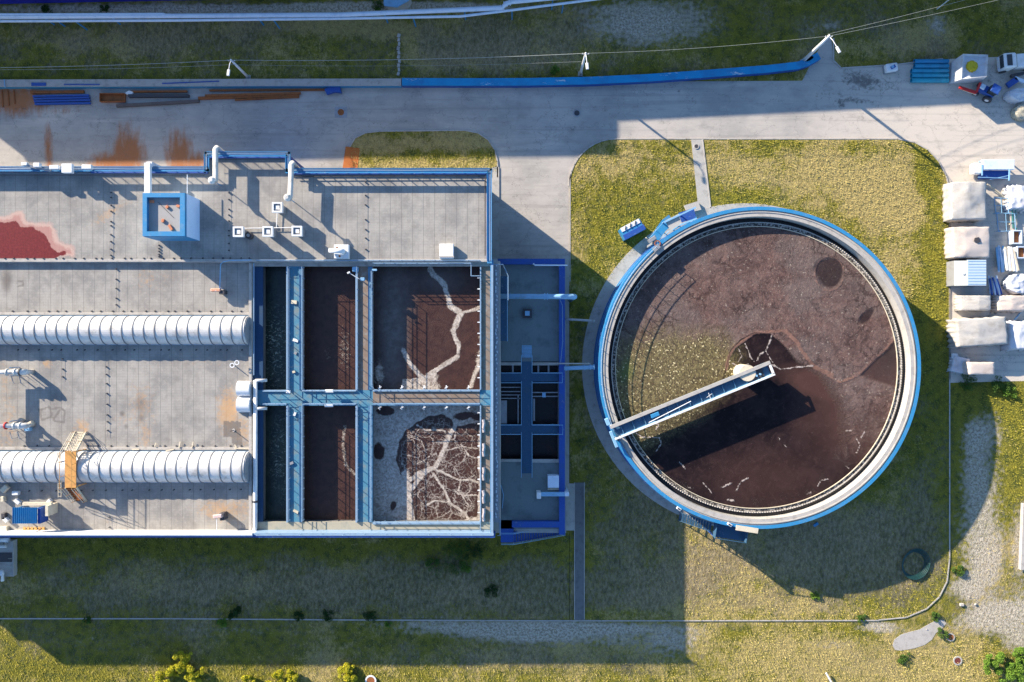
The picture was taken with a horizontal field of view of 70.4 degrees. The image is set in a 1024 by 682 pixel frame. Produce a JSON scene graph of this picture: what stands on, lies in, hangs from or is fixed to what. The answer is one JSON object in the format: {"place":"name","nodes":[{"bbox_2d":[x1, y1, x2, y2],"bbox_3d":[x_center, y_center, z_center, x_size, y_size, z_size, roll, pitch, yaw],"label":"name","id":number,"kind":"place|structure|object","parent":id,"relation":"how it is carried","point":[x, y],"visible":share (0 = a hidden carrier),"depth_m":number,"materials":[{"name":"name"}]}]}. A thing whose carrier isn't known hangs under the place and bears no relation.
{"place":"outdoors","nodes":[
{"label":"outdoors","id":0,"kind":"place"},
{"bbox_2d":[59,431,86,502],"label":"stair bridge","id":1,"kind":"structure","parent":0,"point":[73,490],"depth_m":87.60,"materials":[{"name":"metal"}]},
{"bbox_2d":[0,530,568,619],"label":"lawn","id":2,"kind":"structure","parent":0,"point":[541,567],"depth_m":99.92,"materials":[{"name":"green plant"}]},
{"bbox_2d":[434,540,471,576],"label":"shrub","id":3,"kind":"object","parent":2,"relation":"on","point":[457,551],"visible":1,"depth_m":99.38,"materials":[{"name":"green plant"}]},
{"bbox_2d":[351,131,496,167],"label":"lawn","id":4,"kind":"structure","parent":0,"point":[409,135],"depth_m":99.92,"materials":[{"name":"green plant"}]},
{"bbox_2d":[492,167,498,258],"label":"wall","id":5,"kind":"structure","parent":0,"point":[495,214],"depth_m":99.87,"materials":[{"name":"concrete"}]},
{"bbox_2d":[0,0,1023,681],"bbox_3d":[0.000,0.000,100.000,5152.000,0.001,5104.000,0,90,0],"label":"ground","id":6,"kind":"structure","parent":0,"point":[986,508],"depth_m":100.00,"materials":[{"name":"green plant"}]},
{"bbox_2d":[0,538,16,581],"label":"pump platform","id":7,"kind":"structure","parent":6,"relation":"on","point":[8,557],"depth_m":99.10,"materials":[{"name":"concrete"}]},
{"bbox_2d":[0,13,165,24],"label":"overhead pipe","id":8,"kind":"object","parent":6,"relation":"on","point":[77,14],"visible":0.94,"depth_m":96.67,"materials":[{"name":"metal"}]},
{"bbox_2d":[0,0,174,3],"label":"workshop","id":9,"kind":"structure","parent":6,"relation":"on","point":[31,1],"depth_m":99.67,"materials":[{"name":"blue metal"}]},
{"bbox_2d":[148,668,172,681],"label":"flowering bush","id":10,"kind":"object","parent":6,"relation":"on","point":[160,678],"visible":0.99,"depth_m":99.00,"materials":[{"name":"plant"}]},
{"bbox_2d":[170,651,194,673],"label":"flowering bush","id":11,"kind":"object","parent":6,"relation":"on","point":[185,659],"visible":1,"depth_m":99.05,"materials":[{"name":"plant"}]},
{"bbox_2d":[184,666,204,681],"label":"flowering bush","id":12,"kind":"object","parent":6,"relation":"on","point":[188,677],"visible":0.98,"depth_m":99.19,"materials":[{"name":"plant"}]},
{"bbox_2d":[0,151,508,537],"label":"treatment building","id":13,"kind":"structure","parent":6,"relation":"on","point":[186,396],"depth_m":89.85,"materials":[{"name":"paint"}]},
{"bbox_2d":[0,367,35,429],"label":"insulated pipe","id":14,"kind":"object","parent":13,"relation":"on","point":[14,372],"visible":1,"depth_m":88.08,"materials":[{"name":"metal"}]},
{"bbox_2d":[12,505,47,523],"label":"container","id":15,"kind":"object","parent":13,"relation":"on","point":[23,515],"visible":0.97,"depth_m":87.87,"materials":[{"name":"metal"}]},
{"bbox_2d":[0,451,248,482],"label":"vaulted duct","id":16,"kind":"object","parent":13,"relation":"on","point":[140,466],"visible":0.98,"depth_m":88.13,"materials":[{"name":"metal"}]},
{"bbox_2d":[0,316,248,344],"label":"vaulted duct","id":17,"kind":"object","parent":13,"relation":"on","point":[124,330],"visible":1,"depth_m":88.22,"materials":[{"name":"metal"}]},
{"bbox_2d":[144,162,159,192],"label":"square duct","id":18,"kind":"object","parent":13,"relation":"attached to","point":[148,166],"visible":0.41,"depth_m":87.40,"materials":[{"name":"metal"}]},
{"bbox_2d":[143,193,199,240],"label":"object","id":19,"kind":"structure","parent":13,"relation":"on","point":[184,222],"depth_m":85.79,"materials":[{"name":"blue paint"}]},
{"bbox_2d":[208,145,223,185],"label":"vent pipe","id":20,"kind":"object","parent":13,"relation":"on","point":[214,178],"visible":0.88,"depth_m":87.38,"materials":[{"name":"metal"}]},
{"bbox_2d":[236,397,250,411],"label":"curved hood","id":21,"kind":"object","parent":13,"relation":"on","point":[243,404],"visible":1,"depth_m":89.01,"materials":[{"name":"white paint"}]},
{"bbox_2d":[236,381,250,395],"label":"curved hood","id":22,"kind":"object","parent":13,"relation":"on","point":[243,388],"visible":1,"depth_m":89.00,"materials":[{"name":"white paint"}]},
{"bbox_2d":[252,263,266,530],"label":"white pipe","id":23,"kind":"object","parent":13,"relation":"on","point":[256,408],"visible":0.98,"depth_m":89.33,"materials":[{"name":"metal"}]},
{"bbox_2d":[262,226,276,236],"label":"roof vent","id":24,"kind":"object","parent":13,"relation":"on","point":[268,231],"visible":1,"depth_m":87.42,"materials":[{"name":"grey metal"}]},
{"bbox_2d":[264,267,285,389],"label":"channel water","id":25,"kind":"structure","parent":13,"relation":"in","point":[276,328],"depth_m":91.55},
{"bbox_2d":[264,406,285,519],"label":"channel water","id":26,"kind":"structure","parent":13,"relation":"in","point":[275,462],"depth_m":91.55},
{"bbox_2d":[272,202,285,213],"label":"roof vent","id":27,"kind":"object","parent":13,"relation":"on","point":[279,207],"visible":1,"depth_m":87.42,"materials":[{"name":"grey metal"}]},
{"bbox_2d":[283,160,299,201],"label":"vent pipe","id":28,"kind":"object","parent":13,"relation":"on","point":[289,195],"visible":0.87,"depth_m":87.39,"materials":[{"name":"metal"}]},
{"bbox_2d":[291,226,304,236],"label":"roof vent","id":29,"kind":"object","parent":13,"relation":"on","point":[297,231],"visible":1,"depth_m":87.42,"materials":[{"name":"grey metal"}]},
{"bbox_2d":[304,267,354,389],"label":"sludge water","id":30,"kind":"structure","parent":13,"relation":"in","point":[329,327],"depth_m":91.55,"materials":[{"name":"liquid"}]},
{"bbox_2d":[305,406,354,519],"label":"sludge water","id":31,"kind":"structure","parent":13,"relation":"in","point":[329,463],"depth_m":91.55,"materials":[{"name":"liquid"}]},
{"bbox_2d":[328,245,349,258],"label":"fan unit","id":32,"kind":"object","parent":13,"relation":"on","point":[341,251],"visible":1,"depth_m":88.50,"materials":[{"name":"white paint"}]},
{"bbox_2d":[373,267,479,389],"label":"sludge water","id":33,"kind":"structure","parent":13,"relation":"in","point":[426,326],"depth_m":91.55,"materials":[{"name":"liquid"}]},
{"bbox_2d":[373,406,479,519],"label":"sludge water","id":34,"kind":"structure","parent":13,"relation":"in","point":[426,463],"depth_m":91.55,"materials":[{"name":"liquid"}]},
{"bbox_2d":[439,244,453,258],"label":"white hatch","id":35,"kind":"object","parent":13,"relation":"on","point":[446,251],"visible":1,"depth_m":88.65,"materials":[{"name":"paint"}]},
{"bbox_2d":[0,0,552,26],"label":"overhead pipe","id":36,"kind":"object","parent":6,"relation":"on","point":[341,14],"visible":0.94,"depth_m":96.75,"materials":[{"name":"metal"}]},
{"bbox_2d":[0,0,595,29],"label":"overhead pipe","id":37,"kind":"object","parent":6,"relation":"on","point":[294,19],"visible":1,"depth_m":97.07,"materials":[{"name":"metal"}]},
{"bbox_2d":[337,662,357,681],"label":"flowering bush","id":38,"kind":"object","parent":6,"relation":"on","point":[346,667],"visible":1,"depth_m":99.17,"materials":[{"name":"plant"}]},
{"bbox_2d":[384,0,411,9],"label":"blue kiosk","id":39,"kind":"object","parent":6,"relation":"on","point":[397,4],"visible":0.92,"depth_m":97.40,"materials":[{"name":"paint"}]},
{"bbox_2d":[0,618,878,620],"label":"kerb","id":40,"kind":"structure","parent":6,"relation":"on","point":[429,620],"depth_m":99.87,"materials":[{"name":"concrete"}]},
{"bbox_2d":[498,259,565,534],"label":"annex building","id":41,"kind":"structure","parent":6,"relation":"on","point":[537,336],"depth_m":95.40,"materials":[{"name":"paint"}]},
{"bbox_2d":[501,361,557,458],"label":"pit water","id":42,"kind":"structure","parent":41,"relation":"in","point":[545,446],"depth_m":97.40,"materials":[{"name":"liquid"}]},
{"bbox_2d":[500,293,576,301],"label":"annex pipe","id":43,"kind":"object","parent":41,"relation":"attached to","point":[569,297],"visible":0.95,"depth_m":92.42,"materials":[{"name":"metal"}]},
{"bbox_2d":[536,486,568,498],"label":"annex duct","id":44,"kind":"object","parent":41,"relation":"attached to","point":[539,493],"visible":0.91,"depth_m":93.90,"materials":[{"name":"metal"}]},
{"bbox_2d":[547,474,558,489],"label":"annex cabinet","id":45,"kind":"object","parent":41,"relation":"on","point":[552,481],"visible":1,"depth_m":94.07,"materials":[{"name":"metal"}]},
{"bbox_2d":[501,520,564,544],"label":"steel stair","id":46,"kind":"object","parent":6,"relation":"on","point":[508,535],"visible":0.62,"depth_m":95.59,"materials":[{"name":"metal"}]},
{"bbox_2d":[578,52,588,76],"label":"street lamp","id":47,"kind":"object","parent":6,"relation":"on","point":[580,73],"visible":1,"depth_m":95.45,"materials":[{"name":"metal"}]},
{"bbox_2d":[250,53,584,60],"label":"overhead cable","id":48,"kind":"object","parent":47,"relation":"attached to","point":[398,59],"visible":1,"depth_m":93.94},
{"bbox_2d":[402,53,820,87],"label":"wall","id":49,"kind":"structure","parent":6,"relation":"on","point":[597,80],"depth_m":99.10,"materials":[{"name":"blue paint"}]},
{"bbox_2d":[582,203,785,525],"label":"apron","id":50,"kind":"object","parent":6,"relation":"on","point":[623,266],"visible":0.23,"depth_m":99.84,"materials":[{"name":"concrete"}]},
{"bbox_2d":[678,512,757,542],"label":"stair platform","id":51,"kind":"structure","parent":50,"relation":"on","point":[738,532],"depth_m":95.60,"materials":[{"name":"blue paint"}]},
{"bbox_2d":[593,207,920,528],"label":"clarifier tank","id":52,"kind":"object","parent":6,"relation":"on","point":[868,476],"visible":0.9,"depth_m":93.98,"materials":[{"name":"concrete"}]},
{"bbox_2d":[649,201,700,240],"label":"access platform","id":53,"kind":"structure","parent":52,"relation":"attached to","point":[670,223],"depth_m":95.30,"materials":[{"name":"blue paint"}]},
{"bbox_2d":[604,361,774,447],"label":"scraper bridge","id":54,"kind":"structure","parent":52,"relation":"attached to","point":[743,376],"depth_m":92.77,"materials":[{"name":"metal"}]},
{"bbox_2d":[615,226,897,508],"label":"sludge water","id":55,"kind":"structure","parent":52,"relation":"in","point":[806,317],"depth_m":95.20,"materials":[{"name":"liquid"}]},
{"bbox_2d":[608,218,904,515],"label":"gutter water","id":56,"kind":"structure","parent":52,"relation":"in","point":[632,446],"depth_m":95.50,"materials":[{"name":"liquid"}]},
{"bbox_2d":[612,223,900,511],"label":"weir foam","id":57,"kind":"object","parent":52,"relation":"in","point":[742,225],"visible":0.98,"depth_m":95.22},
{"bbox_2d":[800,34,840,60],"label":"street lamp","id":58,"kind":"object","parent":6,"relation":"on","point":[807,56],"visible":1,"depth_m":94.08,"materials":[{"name":"metal"}]},
{"bbox_2d":[983,651,1004,674],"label":"shrub","id":59,"kind":"object","parent":6,"relation":"on","point":[999,657],"visible":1,"depth_m":98.44,"materials":[{"name":"green plant"}]},
{"bbox_2d":[999,662,1023,681],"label":"shrub","id":60,"kind":"object","parent":6,"relation":"on","point":[1014,672],"visible":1,"depth_m":98.50,"materials":[{"name":"green plant"}]},
{"bbox_2d":[1012,647,1023,664],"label":"shrub","id":61,"kind":"object","parent":6,"relation":"on","point":[1017,655],"visible":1,"depth_m":98.82,"materials":[{"name":"green plant"}]},
{"bbox_2d":[1018,503,1023,569],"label":"concrete beam","id":62,"kind":"structure","parent":6,"relation":"on","point":[1021,554],"depth_m":99.19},
{"bbox_2d":[0,38,1023,382],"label":"road","id":63,"kind":"structure","parent":0,"point":[540,138],"depth_m":99.99,"materials":[{"name":"concrete"}]},
{"bbox_2d":[30,90,84,93],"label":"steel beam","id":64,"kind":"structure","parent":63,"relation":"on","point":[59,92],"depth_m":99.72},
{"bbox_2d":[34,102,90,104],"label":"steel beam","id":65,"kind":"structure","parent":63,"relation":"on","point":[70,103],"depth_m":99.64,"materials":[{"name":"metal"}]},
{"bbox_2d":[34,99,90,102],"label":"steel beam","id":66,"kind":"structure","parent":63,"relation":"on","point":[68,100],"depth_m":99.66,"materials":[{"name":"metal"}]},
{"bbox_2d":[99,93,125,102],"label":"steel skip","id":67,"kind":"object","parent":63,"relation":"on","point":[112,97],"visible":1,"depth_m":99.88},
{"bbox_2d":[116,99,199,107],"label":"steel beam","id":68,"kind":"structure","parent":63,"relation":"on","point":[157,103],"depth_m":99.72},
{"bbox_2d":[128,94,189,97],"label":"steel beam","id":69,"kind":"structure","parent":63,"relation":"on","point":[158,95],"depth_m":99.60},
{"bbox_2d":[132,90,187,92],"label":"steel beam","id":70,"kind":"structure","parent":63,"relation":"on","point":[161,91],"depth_m":99.72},
{"bbox_2d":[0,78,401,88],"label":"wall","id":71,"kind":"structure","parent":63,"relation":"on","point":[221,83],"depth_m":99.10,"materials":[{"name":"blue paint"}]},
{"bbox_2d":[198,94,298,99],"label":"steel beam","id":72,"kind":"structure","parent":63,"relation":"on","point":[233,97],"depth_m":99.70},
{"bbox_2d":[205,92,300,96],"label":"steel beam","id":73,"kind":"structure","parent":72,"relation":"on","point":[247,94],"depth_m":99.58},
{"bbox_2d":[209,89,324,91],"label":"steel beam","id":74,"kind":"structure","parent":63,"relation":"on","point":[222,90],"depth_m":99.72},
{"bbox_2d":[343,147,359,167],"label":"rusty plate","id":75,"kind":"object","parent":63,"relation":"on","point":[349,152],"visible":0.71,"depth_m":99.89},
{"bbox_2d":[349,130,497,173],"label":"kerb","id":76,"kind":"structure","parent":63,"relation":"on","point":[426,130],"depth_m":99.87,"materials":[{"name":"concrete"}]},
{"bbox_2d":[569,174,570,281],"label":"kerb","id":77,"kind":"structure","parent":63,"relation":"on","point":[570,229],"depth_m":99.87,"materials":[{"name":"concrete"}]},
{"bbox_2d":[569,138,949,620],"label":"kerb","id":78,"kind":"structure","parent":63,"relation":"on","point":[949,300],"depth_m":99.87,"materials":[{"name":"concrete"}]},
{"bbox_2d":[882,63,897,74],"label":"pallet tank","id":79,"kind":"object","parent":63,"relation":"on","point":[890,68],"visible":1,"depth_m":99.07,"materials":[{"name":"white plastic"}]},
{"bbox_2d":[910,73,948,77],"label":"blue pipe","id":80,"kind":"object","parent":63,"relation":"on","point":[929,75],"visible":1,"depth_m":99.43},
{"bbox_2d":[910,78,948,82],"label":"blue pipe","id":81,"kind":"object","parent":63,"relation":"on","point":[929,80],"visible":1,"depth_m":99.42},
{"bbox_2d":[910,69,948,72],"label":"blue pipe","id":82,"kind":"object","parent":63,"relation":"on","point":[929,70],"visible":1,"depth_m":99.41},
{"bbox_2d":[913,64,948,68],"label":"blue pipe","id":83,"kind":"object","parent":63,"relation":"on","point":[930,66],"visible":1,"depth_m":99.40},
{"bbox_2d":[913,59,948,63],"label":"blue pipe","id":84,"kind":"object","parent":63,"relation":"on","point":[931,61],"visible":1,"depth_m":99.41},
{"bbox_2d":[946,356,969,374],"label":"grey sheet","id":85,"kind":"object","parent":63,"relation":"on","point":[955,363],"visible":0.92,"depth_m":99.34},
{"bbox_2d":[942,181,986,222],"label":"tarp stack","id":86,"kind":"object","parent":63,"relation":"on","point":[964,202],"visible":1,"depth_m":97.77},
{"bbox_2d":[946,260,985,285],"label":"storage container","id":87,"kind":"object","parent":63,"relation":"on","point":[967,273],"visible":1,"depth_m":97.64,"materials":[{"name":"grey metal"}]},
{"bbox_2d":[943,227,989,259],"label":"tarp stack","id":88,"kind":"object","parent":63,"relation":"on","point":[960,243],"visible":1,"depth_m":97.83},
{"bbox_2d":[949,54,987,83],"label":"tarp crate","id":89,"kind":"object","parent":63,"relation":"on","point":[960,72],"visible":0.96,"depth_m":97.50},
{"bbox_2d":[953,295,990,311],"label":"tarp stack","id":90,"kind":"object","parent":63,"relation":"on","point":[975,303],"visible":1,"depth_m":98.40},
{"bbox_2d":[945,315,1007,348],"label":"tarp stack","id":91,"kind":"object","parent":63,"relation":"on","point":[980,331],"visible":1,"depth_m":97.52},
{"bbox_2d":[962,361,994,374],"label":"tarp stack","id":92,"kind":"object","parent":63,"relation":"on","point":[978,368],"visible":1,"depth_m":98.04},
{"bbox_2d":[958,82,1001,102],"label":"yard tractor","id":93,"kind":"object","parent":63,"relation":"on","point":[990,92],"visible":1,"depth_m":98.65,"materials":[{"name":"blue paint"}]},
{"bbox_2d":[970,159,1013,180],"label":"frame stack","id":94,"kind":"object","parent":63,"relation":"on","point":[990,169],"visible":1,"depth_m":98.56,"materials":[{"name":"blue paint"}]},
{"bbox_2d":[988,276,1001,295],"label":"profile bundle","id":95,"kind":"object","parent":63,"relation":"on","point":[994,287],"visible":1,"depth_m":99.16,"materials":[{"name":"blue paint"}]},
{"bbox_2d":[995,245,1003,271],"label":"profile bundle","id":96,"kind":"object","parent":63,"relation":"on","point":[999,259],"visible":1,"depth_m":99.22,"materials":[{"name":"blue paint"}]},
{"bbox_2d":[990,294,1023,313],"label":"tarp stack","id":97,"kind":"object","parent":63,"relation":"on","point":[1013,303],"visible":0.99,"depth_m":98.57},
{"bbox_2d":[1001,246,1018,271],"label":"profile bundle","id":98,"kind":"object","parent":63,"relation":"on","point":[1010,262],"visible":1,"depth_m":98.99,"materials":[{"name":"white paint"}]},
{"bbox_2d":[996,52,1023,73],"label":"parked truck","id":99,"kind":"object","parent":63,"relation":"on","point":[1009,61],"visible":1,"depth_m":98.35,"materials":[{"name":"white paint"}]},
{"bbox_2d":[1000,319,1023,351],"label":"tarp stack","id":100,"kind":"object","parent":63,"relation":"on","point":[1015,331],"visible":0.88,"depth_m":98.31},
{"bbox_2d":[1001,274,1023,294],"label":"sheeting heap","id":101,"kind":"object","parent":63,"relation":"on","point":[1011,284],"visible":1,"depth_m":98.68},
{"bbox_2d":[1002,184,1023,213],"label":"sheeting heap","id":102,"kind":"object","parent":63,"relation":"on","point":[1014,194],"visible":1,"depth_m":98.70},
{"bbox_2d":[1002,88,1023,104],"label":"sheeting heap","id":103,"kind":"object","parent":63,"relation":"on","point":[1014,96],"visible":1,"depth_m":98.82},
{"bbox_2d":[1008,230,1021,244],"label":"open crate","id":104,"kind":"object","parent":63,"relation":"on","point":[1014,237],"visible":1,"depth_m":99.48,"materials":[{"name":"metal"}]},
{"bbox_2d":[1010,104,1023,121],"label":"rubble heap","id":105,"kind":"object","parent":63,"relation":"on","point":[1017,113],"visible":1,"depth_m":99.11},
{"bbox_2d":[559,256,568,482],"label":"pavement","id":106,"kind":"structure","parent":0,"point":[566,258],"depth_m":99.87,"materials":[{"name":"concrete"}]},
{"bbox_2d":[566,483,573,529],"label":"pavement","id":107,"kind":"structure","parent":0,"point":[570,511],"depth_m":99.86,"materials":[{"name":"concrete"}]},
{"bbox_2d":[574,483,584,619],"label":"path","id":108,"kind":"structure","parent":0,"point":[579,551],"depth_m":99.88,"materials":[{"name":"concrete"}]},
{"bbox_2d":[691,140,709,208],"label":"path","id":109,"kind":"structure","parent":0,"point":[701,179],"depth_m":99.89,"materials":[{"name":"concrete"}]},
{"bbox_2d":[569,139,948,619],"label":"lawn","id":110,"kind":"structure","parent":0,"point":[579,287],"depth_m":99.92,"materials":[{"name":"green plant"}]},
{"bbox_2d":[618,219,645,240],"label":"equipment box","id":111,"kind":"object","parent":110,"relation":"on","point":[631,229],"visible":1,"depth_m":98.12,"materials":[{"name":"blue paint"}]},
{"bbox_2d":[902,548,929,579],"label":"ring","id":112,"kind":"object","parent":110,"relation":"on","point":[909,576],"visible":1,"depth_m":99.68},
{"bbox_2d":[892,620,945,650],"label":"pavement","id":113,"kind":"structure","parent":0,"point":[914,639],"depth_m":99.97,"materials":[{"name":"concrete"}]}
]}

